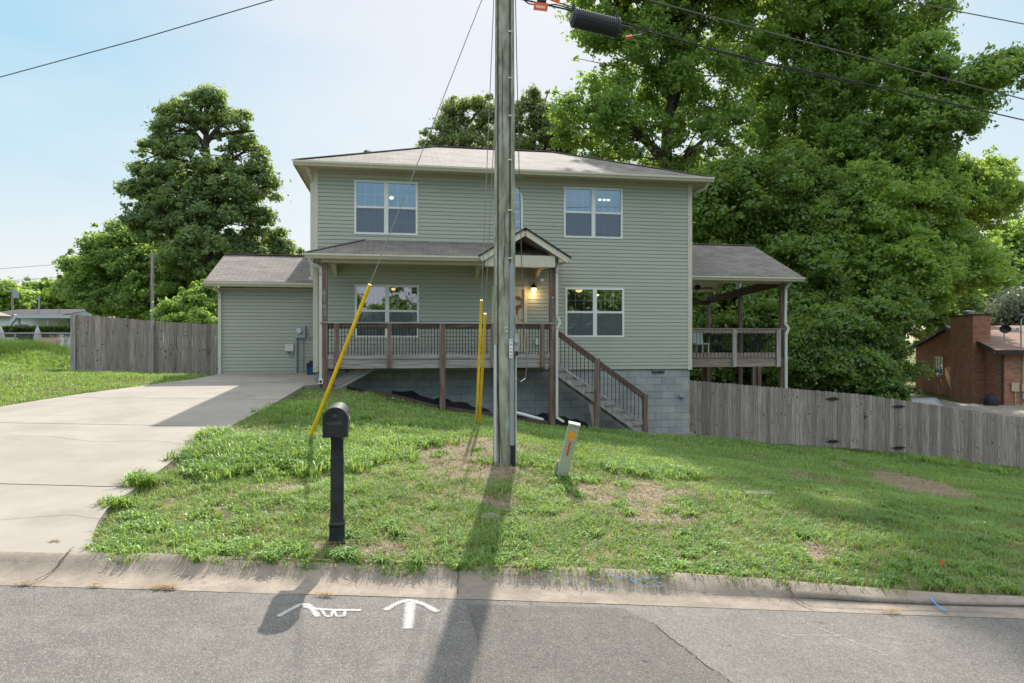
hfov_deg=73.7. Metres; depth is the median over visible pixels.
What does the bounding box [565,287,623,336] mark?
window
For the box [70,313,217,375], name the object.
privacy fence
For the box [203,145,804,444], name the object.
house
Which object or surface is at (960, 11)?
overhead cable
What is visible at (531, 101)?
slender tree
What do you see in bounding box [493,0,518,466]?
utility pole
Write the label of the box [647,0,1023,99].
overhead cable
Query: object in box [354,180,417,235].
window
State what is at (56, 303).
tree
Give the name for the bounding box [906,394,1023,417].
neighbour driveway
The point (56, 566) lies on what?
curb crack
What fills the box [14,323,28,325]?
window
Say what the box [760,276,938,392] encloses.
understory tree
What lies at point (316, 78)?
sky
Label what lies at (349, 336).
guy wire
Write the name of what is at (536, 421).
landscape timber
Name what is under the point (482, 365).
guy wire
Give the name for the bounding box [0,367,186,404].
dry grass
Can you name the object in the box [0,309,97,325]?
neighbour house
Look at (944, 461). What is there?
fence weeds
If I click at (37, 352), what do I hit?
meadow grass
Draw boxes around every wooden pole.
[6,288,17,309]
[38,296,39,312]
[151,252,153,319]
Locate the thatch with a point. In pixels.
(941, 492)
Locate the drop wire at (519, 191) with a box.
[515,0,526,381]
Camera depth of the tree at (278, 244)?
37.30 m
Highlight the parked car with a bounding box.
[893,395,943,405]
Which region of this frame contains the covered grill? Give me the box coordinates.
[983,393,998,405]
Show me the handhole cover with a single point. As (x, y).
(761, 492)
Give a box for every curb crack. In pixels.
[32,547,73,581]
[784,576,811,606]
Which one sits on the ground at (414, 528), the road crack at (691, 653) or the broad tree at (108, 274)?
the broad tree at (108, 274)
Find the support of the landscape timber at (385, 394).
on the ground at (414, 528)
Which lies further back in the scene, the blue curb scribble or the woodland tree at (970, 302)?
the woodland tree at (970, 302)
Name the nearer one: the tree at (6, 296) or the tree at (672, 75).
the tree at (672, 75)
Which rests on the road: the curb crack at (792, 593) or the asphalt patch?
the asphalt patch
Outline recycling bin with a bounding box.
[306,361,314,374]
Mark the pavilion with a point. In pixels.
(2, 315)
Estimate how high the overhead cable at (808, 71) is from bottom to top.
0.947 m
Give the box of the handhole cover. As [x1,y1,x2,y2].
[744,490,776,496]
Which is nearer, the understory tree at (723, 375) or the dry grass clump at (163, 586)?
the dry grass clump at (163, 586)
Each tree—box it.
[0,276,53,311]
[0,293,15,309]
[19,275,54,308]
[37,280,85,308]
[44,218,199,320]
[112,82,290,357]
[213,225,298,258]
[295,247,304,254]
[414,90,494,147]
[515,83,578,153]
[542,0,788,171]
[678,114,988,343]
[684,131,870,352]
[690,337,943,387]
[700,0,968,195]
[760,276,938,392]
[780,133,1023,321]
[802,23,1023,336]
[949,214,1023,314]
[956,279,1023,325]
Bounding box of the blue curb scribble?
[591,573,660,587]
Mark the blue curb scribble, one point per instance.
(627, 577)
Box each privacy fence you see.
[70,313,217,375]
[690,380,1023,467]
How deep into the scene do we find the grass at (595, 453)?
11.29 m
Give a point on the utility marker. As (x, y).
(563, 463)
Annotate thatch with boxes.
[99,400,1023,584]
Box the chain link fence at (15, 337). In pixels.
[0,332,69,345]
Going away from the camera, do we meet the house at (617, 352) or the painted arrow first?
the painted arrow
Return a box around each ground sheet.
[392,390,489,411]
[517,410,588,426]
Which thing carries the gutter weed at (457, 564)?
on the curb
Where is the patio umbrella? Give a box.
[33,326,41,339]
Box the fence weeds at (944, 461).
[250,398,1022,475]
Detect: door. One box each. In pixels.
[322,407,347,437]
[491,286,526,351]
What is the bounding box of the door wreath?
[515,296,522,314]
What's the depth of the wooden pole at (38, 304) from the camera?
55.97 m
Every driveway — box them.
[0,373,321,552]
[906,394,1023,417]
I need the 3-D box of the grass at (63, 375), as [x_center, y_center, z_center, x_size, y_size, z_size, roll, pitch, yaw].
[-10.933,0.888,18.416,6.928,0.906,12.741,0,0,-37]
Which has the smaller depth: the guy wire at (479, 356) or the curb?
the curb
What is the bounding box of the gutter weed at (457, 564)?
[445,556,477,570]
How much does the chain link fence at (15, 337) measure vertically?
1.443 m
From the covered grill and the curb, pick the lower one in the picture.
the curb
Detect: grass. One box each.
[0,337,69,369]
[0,359,215,405]
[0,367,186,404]
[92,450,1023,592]
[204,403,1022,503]
[213,401,1023,510]
[278,387,1023,491]
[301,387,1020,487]
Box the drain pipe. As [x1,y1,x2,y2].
[517,411,543,419]
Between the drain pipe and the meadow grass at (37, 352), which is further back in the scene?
the meadow grass at (37, 352)
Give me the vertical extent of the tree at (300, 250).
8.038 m
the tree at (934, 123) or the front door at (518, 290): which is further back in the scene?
the tree at (934, 123)
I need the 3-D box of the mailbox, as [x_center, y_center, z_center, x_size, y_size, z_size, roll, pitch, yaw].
[-1.510,1.171,5.909,0.210,1.250,0.544,0,0,-10]
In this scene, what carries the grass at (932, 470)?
on the ground at (414, 528)
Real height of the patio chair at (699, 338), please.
0.904 m
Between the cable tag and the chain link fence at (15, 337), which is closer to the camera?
the cable tag
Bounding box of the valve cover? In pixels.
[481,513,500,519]
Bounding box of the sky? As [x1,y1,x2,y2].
[0,0,1023,342]
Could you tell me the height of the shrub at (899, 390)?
2.874 m
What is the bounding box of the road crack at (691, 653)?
[652,622,731,682]
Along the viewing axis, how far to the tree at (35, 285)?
78.31 m
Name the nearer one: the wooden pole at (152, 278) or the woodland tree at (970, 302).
the wooden pole at (152, 278)
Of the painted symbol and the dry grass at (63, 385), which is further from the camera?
the dry grass at (63, 385)
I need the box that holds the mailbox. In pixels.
[322,402,349,544]
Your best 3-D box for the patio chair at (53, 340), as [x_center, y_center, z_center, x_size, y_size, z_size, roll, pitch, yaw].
[-18.977,0.288,28.062,0.500,0.904,0.625,0,0,0]
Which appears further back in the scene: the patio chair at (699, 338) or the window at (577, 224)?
the patio chair at (699, 338)
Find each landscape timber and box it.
[374,390,437,408]
[446,407,492,416]
[517,415,548,425]
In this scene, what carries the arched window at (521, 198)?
in the house at (617, 352)
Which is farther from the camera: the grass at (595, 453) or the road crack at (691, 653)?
the grass at (595, 453)
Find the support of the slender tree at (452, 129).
on the ground at (414, 528)
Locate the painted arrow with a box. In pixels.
[384,599,439,627]
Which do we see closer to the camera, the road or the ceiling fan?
the road
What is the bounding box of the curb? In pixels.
[0,551,1023,618]
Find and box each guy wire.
[309,0,481,436]
[475,0,493,422]
[478,119,494,424]
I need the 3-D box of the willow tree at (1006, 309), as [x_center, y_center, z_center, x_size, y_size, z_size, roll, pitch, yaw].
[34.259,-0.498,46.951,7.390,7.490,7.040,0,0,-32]
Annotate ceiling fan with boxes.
[692,283,714,292]
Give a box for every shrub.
[150,279,218,363]
[823,372,922,400]
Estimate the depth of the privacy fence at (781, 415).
21.47 m
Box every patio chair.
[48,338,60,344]
[693,333,708,352]
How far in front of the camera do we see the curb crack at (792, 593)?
5.22 m
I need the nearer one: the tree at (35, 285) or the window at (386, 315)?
the window at (386, 315)
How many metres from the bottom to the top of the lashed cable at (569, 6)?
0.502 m
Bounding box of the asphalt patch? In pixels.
[467,604,729,682]
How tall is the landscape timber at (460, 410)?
0.297 m
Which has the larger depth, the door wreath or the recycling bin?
the recycling bin
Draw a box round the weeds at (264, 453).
[78,417,1020,593]
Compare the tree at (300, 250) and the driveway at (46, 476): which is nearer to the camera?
the driveway at (46, 476)
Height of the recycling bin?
0.500 m
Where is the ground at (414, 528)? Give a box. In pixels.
[0,344,1023,595]
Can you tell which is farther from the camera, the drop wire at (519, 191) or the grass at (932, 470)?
the grass at (932, 470)
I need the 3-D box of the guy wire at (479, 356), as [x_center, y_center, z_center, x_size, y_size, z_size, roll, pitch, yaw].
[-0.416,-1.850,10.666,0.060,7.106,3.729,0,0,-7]
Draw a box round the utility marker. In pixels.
[554,421,579,477]
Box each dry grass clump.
[14,580,39,584]
[141,580,182,589]
[315,591,335,595]
[876,607,908,615]
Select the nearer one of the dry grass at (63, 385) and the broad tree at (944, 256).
the dry grass at (63, 385)
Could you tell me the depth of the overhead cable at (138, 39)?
10.59 m
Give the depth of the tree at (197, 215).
35.22 m
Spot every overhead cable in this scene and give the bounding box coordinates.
[0,0,271,77]
[523,0,1023,120]
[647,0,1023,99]
[898,0,1023,23]
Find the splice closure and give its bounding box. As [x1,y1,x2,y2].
[569,4,624,38]
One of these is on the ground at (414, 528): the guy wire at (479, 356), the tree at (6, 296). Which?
the tree at (6, 296)
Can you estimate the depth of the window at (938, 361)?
38.76 m
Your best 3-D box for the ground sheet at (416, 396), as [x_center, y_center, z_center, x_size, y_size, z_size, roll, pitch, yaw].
[-1.851,1.599,17.857,2.525,0.607,0.930,0,0,-9]
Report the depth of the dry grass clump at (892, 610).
4.98 m
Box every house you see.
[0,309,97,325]
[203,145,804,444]
[907,310,1023,404]
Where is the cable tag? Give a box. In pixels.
[533,2,547,11]
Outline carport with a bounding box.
[7,314,113,325]
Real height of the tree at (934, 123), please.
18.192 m
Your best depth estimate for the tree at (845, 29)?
35.68 m
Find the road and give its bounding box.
[0,585,1023,682]
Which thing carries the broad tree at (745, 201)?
on the ground at (414, 528)
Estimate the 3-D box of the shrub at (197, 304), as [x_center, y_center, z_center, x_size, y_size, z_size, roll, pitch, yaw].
[-12.234,-0.668,26.051,3.194,3.572,3.096,0,0,-18]
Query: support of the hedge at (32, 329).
on the ground at (414, 528)
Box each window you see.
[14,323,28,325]
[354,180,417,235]
[355,284,418,337]
[515,187,522,242]
[563,186,622,238]
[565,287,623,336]
[934,356,943,374]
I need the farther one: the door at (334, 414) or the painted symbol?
the door at (334, 414)
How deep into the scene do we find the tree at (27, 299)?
73.26 m
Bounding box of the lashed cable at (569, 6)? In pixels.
[524,0,861,84]
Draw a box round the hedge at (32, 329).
[0,325,69,340]
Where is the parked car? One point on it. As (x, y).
(929, 400)
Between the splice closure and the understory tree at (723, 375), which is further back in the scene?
the understory tree at (723, 375)
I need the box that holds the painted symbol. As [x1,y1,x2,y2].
[278,603,359,615]
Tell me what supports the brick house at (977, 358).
on the ground at (414, 528)
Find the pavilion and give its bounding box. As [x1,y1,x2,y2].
[0,312,12,317]
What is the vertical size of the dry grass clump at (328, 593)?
0.023 m
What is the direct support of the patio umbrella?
on the ground at (414, 528)
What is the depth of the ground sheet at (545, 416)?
18.37 m
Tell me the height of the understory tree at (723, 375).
4.102 m
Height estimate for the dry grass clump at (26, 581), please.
0.021 m
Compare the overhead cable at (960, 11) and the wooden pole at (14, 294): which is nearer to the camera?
the overhead cable at (960, 11)
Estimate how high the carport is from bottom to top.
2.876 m
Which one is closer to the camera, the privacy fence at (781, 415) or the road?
the road

